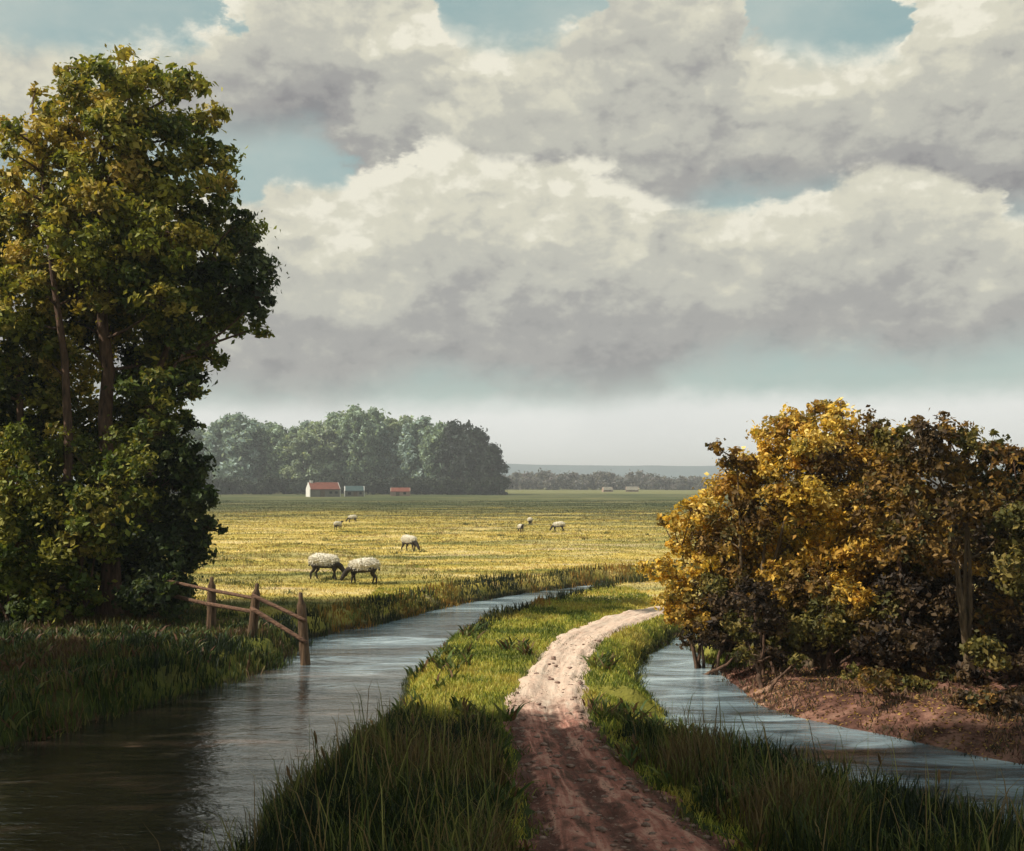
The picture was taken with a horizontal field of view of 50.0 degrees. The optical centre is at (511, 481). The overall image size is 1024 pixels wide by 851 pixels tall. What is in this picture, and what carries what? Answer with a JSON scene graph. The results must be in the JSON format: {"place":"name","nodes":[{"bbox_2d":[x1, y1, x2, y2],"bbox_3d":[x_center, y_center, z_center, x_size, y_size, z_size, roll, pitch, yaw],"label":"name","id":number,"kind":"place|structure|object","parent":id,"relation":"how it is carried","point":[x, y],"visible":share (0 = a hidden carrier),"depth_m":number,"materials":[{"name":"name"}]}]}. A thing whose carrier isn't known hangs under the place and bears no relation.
{"place":"outdoors","nodes":[
{"label":"outdoors","id":0,"kind":"place"},
{"bbox_2d":[306,480,340,496],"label":"barn","id":1,"kind":"structure","parent":0,"point":[323,489],"depth_m":234.44,"materials":[{"name":"red tile"}]},
{"bbox_2d":[320,490,324,496],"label":"door","id":2,"kind":"structure","parent":1,"relation":"in","point":[322,492],"depth_m":233.76,"materials":[{"name":"grey wood"}]},
{"bbox_2d":[0,582,1023,850],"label":"stream","id":3,"kind":"structure","parent":0,"point":[166,772],"depth_m":15.14,"materials":[{"name":"liquid"}]},
{"bbox_2d":[0,485,1023,850],"bbox_3d":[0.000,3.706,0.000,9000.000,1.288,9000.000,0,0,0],"label":"ground","id":4,"kind":"structure","parent":0,"point":[922,719],"depth_m":28.30,"materials":[{"name":"plant"}]},
{"bbox_2d":[0,177,58,600],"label":"edge tree","id":5,"kind":"object","parent":4,"relation":"on","point":[16,327],"visible":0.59,"depth_m":25.97,"materials":[{"name":"green plant"}]},
{"bbox_2d":[0,410,85,622],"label":"shrub","id":6,"kind":"object","parent":4,"relation":"on","point":[27,492],"visible":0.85,"depth_m":24.66,"materials":[{"name":"green plant"}]},
{"bbox_2d":[0,81,130,621],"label":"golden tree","id":7,"kind":"object","parent":4,"relation":"on","point":[23,204],"visible":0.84,"depth_m":25.35,"materials":[{"name":"green plant"}]},
{"bbox_2d":[4,414,176,624],"bbox_3d":[-9.458,0.895,24.694,3.684,4.935,3.310,0,0,18],"label":"shrub","id":8,"kind":"object","parent":4,"relation":"on","point":[119,467],"visible":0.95,"depth_m":24.67,"materials":[{"name":"green plant"}]},
{"bbox_2d":[0,338,187,600],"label":"young tree","id":9,"kind":"object","parent":4,"relation":"on","point":[45,400],"visible":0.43,"depth_m":26.88,"materials":[{"name":"green plant"}]},
{"bbox_2d":[0,405,208,608],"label":"thicket","id":10,"kind":"object","parent":4,"relation":"on","point":[129,565],"visible":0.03,"depth_m":26.94,"materials":[{"name":"green plant"}]},
{"bbox_2d":[0,43,247,617],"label":"tree","id":11,"kind":"object","parent":4,"relation":"on","point":[136,188],"visible":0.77,"depth_m":24.88,"materials":[{"name":"green plant"}]},
{"bbox_2d":[0,603,312,751],"bbox_3d":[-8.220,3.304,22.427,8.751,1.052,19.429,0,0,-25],"label":"bank grass","id":12,"kind":"structure","parent":4,"relation":"on","point":[68,648],"depth_m":19.71,"materials":[{"name":"green plant"}]},
{"bbox_2d":[104,427,229,625],"bbox_3d":[-8.012,1.030,25.139,3.051,4.569,2.992,0,0,0],"label":"shrub","id":13,"kind":"object","parent":4,"relation":"on","point":[181,539],"visible":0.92,"depth_m":24.96,"materials":[{"name":"green plant"}]},
{"bbox_2d":[170,420,205,474],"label":"woodland tree","id":14,"kind":"object","parent":4,"relation":"on","point":[194,435],"visible":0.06,"depth_m":298.39,"materials":[{"name":"green plant"}]},
{"bbox_2d":[103,192,289,610],"bbox_3d":[-7.290,-1.993,26.364,4.364,10.465,4.441,0,0,0],"label":"dark tree","id":15,"kind":"object","parent":4,"relation":"on","point":[208,279],"visible":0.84,"depth_m":25.50,"materials":[{"name":"green plant"}]},
{"bbox_2d":[197,427,218,478],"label":"woodland tree","id":16,"kind":"object","parent":4,"relation":"on","point":[203,431],"visible":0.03,"depth_m":301.61,"materials":[{"name":"green plant"}]},
{"bbox_2d":[201,414,239,479],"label":"woodland tree","id":17,"kind":"object","parent":4,"relation":"on","point":[217,433],"visible":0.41,"depth_m":297.34,"materials":[{"name":"green plant"}]},
{"bbox_2d":[147,576,310,665],"bbox_3d":[-6.241,3.046,23.334,5.365,2.001,0.594,0,0,38],"label":"post and rail fence","id":18,"kind":"object","parent":4,"relation":"on","point":[254,611],"visible":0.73,"depth_m":22.42,"materials":[{"name":"brown wood"}]},
{"bbox_2d":[212,412,268,493],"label":"woodland tree","id":19,"kind":"object","parent":4,"relation":"on","point":[245,439],"visible":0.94,"depth_m":292.98,"materials":[{"name":"green plant"}]},
{"bbox_2d":[254,420,280,478],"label":"woodland tree","id":20,"kind":"object","parent":4,"relation":"on","point":[261,473],"visible":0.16,"depth_m":298.82,"materials":[{"name":"green plant"}]},
{"bbox_2d":[256,423,309,479],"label":"woodland tree","id":21,"kind":"object","parent":4,"relation":"on","point":[274,455],"visible":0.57,"depth_m":293.91,"materials":[{"name":"green plant"}]},
{"bbox_2d":[279,429,327,493],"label":"woodland tree","id":22,"kind":"object","parent":4,"relation":"on","point":[300,456],"visible":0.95,"depth_m":289.93,"materials":[{"name":"green plant"}]},
{"bbox_2d":[298,420,313,429],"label":"woodland tree","id":23,"kind":"object","parent":4,"relation":"on","point":[303,425],"visible":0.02,"depth_m":322.38,"materials":[{"name":"green plant"}]},
{"bbox_2d":[314,731,323,766],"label":"reed","id":24,"kind":"object","parent":4,"relation":"on","point":[315,735],"visible":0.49,"depth_m":12.49,"materials":[{"name":"plant"}]},
{"bbox_2d":[127,472,515,494],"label":"undergrowth","id":25,"kind":"object","parent":4,"relation":"on","point":[419,485],"visible":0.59,"depth_m":273.61,"materials":[{"name":"green plant"}]},
{"bbox_2d":[304,420,342,480],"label":"woodland tree","id":26,"kind":"object","parent":4,"relation":"on","point":[329,467],"visible":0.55,"depth_m":296.80,"materials":[{"name":"green plant"}]},
{"bbox_2d":[321,746,330,769],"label":"reed","id":27,"kind":"object","parent":4,"relation":"on","point":[323,752],"visible":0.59,"depth_m":11.79,"materials":[{"name":"brown plant"}]},
{"bbox_2d":[308,552,347,579],"bbox_3d":[-6.043,2.744,35.913,1.368,0.882,0.628,0,0,8],"label":"sheep","id":28,"kind":"object","parent":4,"relation":"on","point":[317,561],"visible":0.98,"depth_m":35.76},
{"bbox_2d":[333,521,342,529],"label":"sheep","id":29,"kind":"object","parent":4,"relation":"on","point":[336,524],"visible":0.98,"depth_m":72.69},
{"bbox_2d":[318,411,359,478],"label":"woodland tree","id":30,"kind":"object","parent":4,"relation":"on","point":[333,419],"visible":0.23,"depth_m":299.49,"materials":[{"name":"green plant"}]},
{"bbox_2d":[340,410,351,477],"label":"woodland tree","id":31,"kind":"object","parent":4,"relation":"on","point":[345,413],"depth_m":325.76,"materials":[{"name":"green plant"}]},
{"bbox_2d":[346,515,356,521],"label":"sheep","id":32,"kind":"object","parent":4,"relation":"on","point":[354,517],"visible":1,"depth_m":86.84},
{"bbox_2d":[344,486,364,496],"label":"shed","id":33,"kind":"structure","parent":4,"relation":"on","point":[350,491],"depth_m":238.57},
{"bbox_2d":[340,557,380,583],"bbox_3d":[-4.774,2.787,34.652,1.310,0.844,0.602,0,0,-7],"label":"sheep","id":34,"kind":"object","parent":4,"relation":"on","point":[365,565],"visible":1,"depth_m":34.52},
{"bbox_2d":[333,404,390,481],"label":"woodland tree","id":35,"kind":"object","parent":4,"relation":"on","point":[367,426],"visible":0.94,"depth_m":295.14,"materials":[{"name":"green plant"}]},
{"bbox_2d":[370,421,401,480],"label":"woodland tree","id":36,"kind":"object","parent":4,"relation":"on","point":[387,443],"visible":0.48,"depth_m":299.75,"materials":[{"name":"green plant"}]},
{"bbox_2d":[380,415,415,477],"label":"woodland tree","id":37,"kind":"object","parent":4,"relation":"on","point":[395,425],"visible":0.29,"depth_m":301.63,"materials":[{"name":"green plant"}]},
{"bbox_2d":[390,488,409,495],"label":"shed","id":38,"kind":"structure","parent":4,"relation":"on","point":[399,491],"depth_m":248.53,"materials":[{"name":"red tile"}]},
{"bbox_2d":[400,534,419,550],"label":"sheep","id":39,"kind":"object","parent":4,"relation":"on","point":[407,539],"visible":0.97,"depth_m":50.91},
{"bbox_2d":[391,415,442,478],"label":"woodland tree","id":40,"kind":"object","parent":4,"relation":"on","point":[408,452],"visible":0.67,"depth_m":293.40,"materials":[{"name":"green plant"}]},
{"bbox_2d":[415,420,456,479],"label":"woodland tree","id":41,"kind":"object","parent":4,"relation":"on","point":[433,438],"visible":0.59,"depth_m":287.14,"materials":[{"name":"green plant"}]},
{"bbox_2d":[432,419,475,481],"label":"woodland tree","id":42,"kind":"object","parent":4,"relation":"on","point":[454,431],"visible":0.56,"depth_m":282.12,"materials":[{"name":"green plant"}]},
{"bbox_2d":[452,426,490,494],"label":"woodland tree","id":43,"kind":"object","parent":4,"relation":"on","point":[475,438],"visible":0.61,"depth_m":277.65,"materials":[{"name":"green plant"}]},
{"bbox_2d":[474,443,509,488],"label":"woodland tree","id":44,"kind":"object","parent":4,"relation":"on","point":[496,466],"visible":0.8,"depth_m":274.37,"materials":[{"name":"green plant"}]},
{"bbox_2d":[517,524,523,531],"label":"sheep","id":45,"kind":"object","parent":4,"relation":"on","point":[520,526],"visible":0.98,"depth_m":69.62},
{"bbox_2d":[527,517,532,524],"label":"sheep","id":46,"kind":"object","parent":4,"relation":"on","point":[529,519],"visible":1,"depth_m":80.97},
{"bbox_2d":[86,499,1022,626],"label":"meadow grass","id":47,"kind":"structure","parent":4,"relation":"on","point":[447,518],"depth_m":59.44,"materials":[{"name":"yellow plant"}]},
{"bbox_2d":[549,521,565,531],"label":"sheep","id":48,"kind":"object","parent":4,"relation":"on","point":[561,524],"visible":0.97,"depth_m":69.69},
{"bbox_2d":[123,675,1023,850],"bbox_3d":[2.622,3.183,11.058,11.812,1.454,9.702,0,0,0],"label":"reed bed","id":49,"kind":"object","parent":4,"relation":"on","point":[797,828],"visible":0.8,"depth_m":10.03,"materials":[{"name":"green plant"}]},
{"bbox_2d":[602,487,612,491],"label":"cottage","id":50,"kind":"structure","parent":4,"relation":"on","point":[607,489],"depth_m":350.94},
{"bbox_2d":[508,626,734,850],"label":"edge grass","id":51,"kind":"structure","parent":4,"relation":"on","point":[601,734],"depth_m":11.54,"materials":[{"name":"green plant"}]},
{"bbox_2d":[279,584,971,850],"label":"verge grass","id":52,"kind":"structure","parent":4,"relation":"on","point":[578,616],"depth_m":19.93,"materials":[{"name":"green plant"}]},
{"bbox_2d":[281,622,973,850],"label":"broad weeds","id":53,"kind":"object","parent":4,"relation":"on","point":[526,649],"visible":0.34,"depth_m":14.62,"materials":[{"name":"green plant"}]},
{"bbox_2d":[626,487,638,491],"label":"cottage","id":54,"kind":"structure","parent":4,"relation":"on","point":[632,489],"depth_m":350.80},
{"bbox_2d":[288,552,1010,648],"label":"stream edge grass","id":55,"kind":"structure","parent":4,"relation":"on","point":[349,606],"depth_m":31.66,"materials":[{"name":"green plant"}]},
{"bbox_2d":[632,472,748,668],"bbox_3d":[3.583,1.797,21.622,2.129,4.007,2.397,0,0,25],"label":"autumn bush","id":56,"kind":"object","parent":4,"relation":"on","point":[684,602],"visible":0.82,"depth_m":21.10,"materials":[{"name":"yellow plant"}]},
{"bbox_2d":[455,468,970,489],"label":"distant woodland","id":57,"kind":"object","parent":4,"relation":"on","point":[548,479],"visible":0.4,"depth_m":436.51,"materials":[{"name":"green plant"}]},
{"bbox_2d":[672,594,788,675],"bbox_3d":[4.203,2.945,20.804,2.239,1.647,2.334,0,0,0],"label":"dark bush","id":58,"kind":"object","parent":4,"relation":"on","point":[715,637],"visible":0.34,"depth_m":20.37,"materials":[{"name":"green plant"}]},
{"bbox_2d":[686,557,804,679],"bbox_3d":[4.285,2.452,19.702,2.064,2.178,2.491,0,0,0],"label":"autumn bush","id":59,"kind":"object","parent":4,"relation":"on","point":[766,595],"visible":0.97,"depth_m":19.74,"materials":[{"name":"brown plant"}]},
{"bbox_2d":[676,397,847,664],"bbox_3d":[4.905,0.941,20.883,2.969,5.086,2.578,0,0,37],"label":"autumn tree","id":60,"kind":"object","parent":4,"relation":"on","point":[759,469],"visible":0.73,"depth_m":20.59,"materials":[{"name":"yellow plant"}]},
{"bbox_2d":[726,639,810,690],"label":"dark bush","id":61,"kind":"object","parent":4,"relation":"on","point":[779,659],"visible":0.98,"depth_m":19.03,"materials":[{"name":"green plant"}]},
{"bbox_2d":[686,431,915,625],"bbox_3d":[5.796,1.136,22.560,5.116,4.518,3.411,0,0,0],"label":"dark bush","id":62,"kind":"object","parent":4,"relation":"on","point":[838,481],"visible":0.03,"depth_m":22.42,"materials":[{"name":"brown plant"}]},
{"bbox_2d":[746,611,892,669],"bbox_3d":[5.655,2.892,19.880,2.777,1.277,2.314,0,0,0],"label":"dark bush","id":63,"kind":"object","parent":4,"relation":"on","point":[820,643],"visible":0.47,"depth_m":19.24,"materials":[{"name":"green plant"}]},
{"bbox_2d":[769,578,911,671],"bbox_3d":[5.748,2.549,19.570,2.337,1.793,2.011,0,0,0],"label":"dark bush","id":64,"kind":"object","parent":4,"relation":"on","point":[837,616],"visible":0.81,"depth_m":19.04,"materials":[{"name":"green plant"}]},
{"bbox_2d":[774,403,908,667],"bbox_3d":[6.120,0.976,20.052,2.840,4.865,2.809,0,0,0],"label":"autumn tree","id":65,"kind":"object","parent":4,"relation":"on","point":[842,542],"visible":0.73,"depth_m":19.74,"materials":[{"name":"yellow plant"}]},
{"bbox_2d":[695,634,1023,769],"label":"scrub grass","id":66,"kind":"structure","parent":4,"relation":"on","point":[927,693],"depth_m":17.48,"materials":[{"name":"brown plant"}]},
{"bbox_2d":[707,621,1023,763],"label":"fallen leaves","id":67,"kind":"object","parent":4,"relation":"on","point":[899,713],"visible":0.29,"depth_m":16.65,"materials":[{"name":"brown plant"}]},
{"bbox_2d":[878,752,895,783],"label":"reed","id":68,"kind":"object","parent":4,"relation":"on","point":[879,757],"visible":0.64,"depth_m":12.00,"materials":[{"name":"plant"}]},
{"bbox_2d":[838,661,942,698],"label":"dark bush","id":69,"kind":"object","parent":4,"relation":"on","point":[875,677],"visible":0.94,"depth_m":16.92,"materials":[{"name":"green plant"}]},
{"bbox_2d":[839,415,942,670],"bbox_3d":[6.538,1.062,19.043,1.832,4.509,2.668,0,0,33],"label":"autumn tree","id":70,"kind":"object","parent":4,"relation":"on","point":[874,483],"visible":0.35,"depth_m":18.63,"materials":[{"name":"brown plant"}]},
{"bbox_2d":[864,618,956,677],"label":"dark bush","id":71,"kind":"object","parent":4,"relation":"on","point":[928,651],"visible":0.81,"depth_m":18.27,"materials":[{"name":"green plant"}]},
{"bbox_2d":[837,475,1023,640],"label":"dark bush","id":72,"kind":"object","parent":4,"relation":"on","point":[974,576],"visible":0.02,"depth_m":21.09,"materials":[{"name":"brown plant"}]},
{"bbox_2d":[846,561,1023,663],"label":"dark bush","id":73,"kind":"object","parent":4,"relation":"on","point":[917,590],"visible":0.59,"depth_m":18.62,"materials":[{"name":"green plant"}]},
{"bbox_2d":[933,769,944,801],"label":"reed","id":74,"kind":"object","parent":4,"relation":"on","point":[938,776],"visible":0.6,"depth_m":11.39,"materials":[{"name":"brown plant"}]},
{"bbox_2d":[870,408,1015,679],"bbox_3d":[7.217,1.036,17.768,3.246,4.466,1.982,0,0,-41],"label":"autumn tree","id":75,"kind":"object","parent":4,"relation":"on","point":[950,549],"visible":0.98,"depth_m":17.35,"materials":[{"name":"brown plant"}]},
{"bbox_2d":[925,653,1022,687],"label":"dark bush","id":76,"kind":"object","parent":4,"relation":"on","point":[952,674],"visible":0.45,"depth_m":17.75,"materials":[{"name":"green plant"}]},
{"bbox_2d":[950,679,1023,717],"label":"dark bush","id":77,"kind":"object","parent":4,"relation":"on","point":[995,702],"visible":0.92,"depth_m":15.82,"materials":[{"name":"green plant"}]},
{"bbox_2d":[955,428,1023,687],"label":"dark bush","id":78,"kind":"object","parent":4,"relation":"on","point":[1006,622],"visible":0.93,"depth_m":17.24,"materials":[{"name":"green plant"}]},
{"bbox_2d":[0,0,1023,465],"label":"sky","id":79,"kind":"structure","parent":0,"point":[575,232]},
{"bbox_2d":[14,464,1014,482],"bbox_3d":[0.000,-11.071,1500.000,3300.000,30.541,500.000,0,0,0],"label":"hills","id":80,"kind":"structure","parent":0,"point":[676,471],"depth_m":1365.77,"materials":[{"name":"grey"}]},
{"bbox_2d":[503,605,736,850],"bbox_3d":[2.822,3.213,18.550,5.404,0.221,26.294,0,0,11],"label":"path","id":81,"kind":"structure","parent":0,"point":[563,726],"depth_m":11.90,"materials":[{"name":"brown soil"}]}
]}

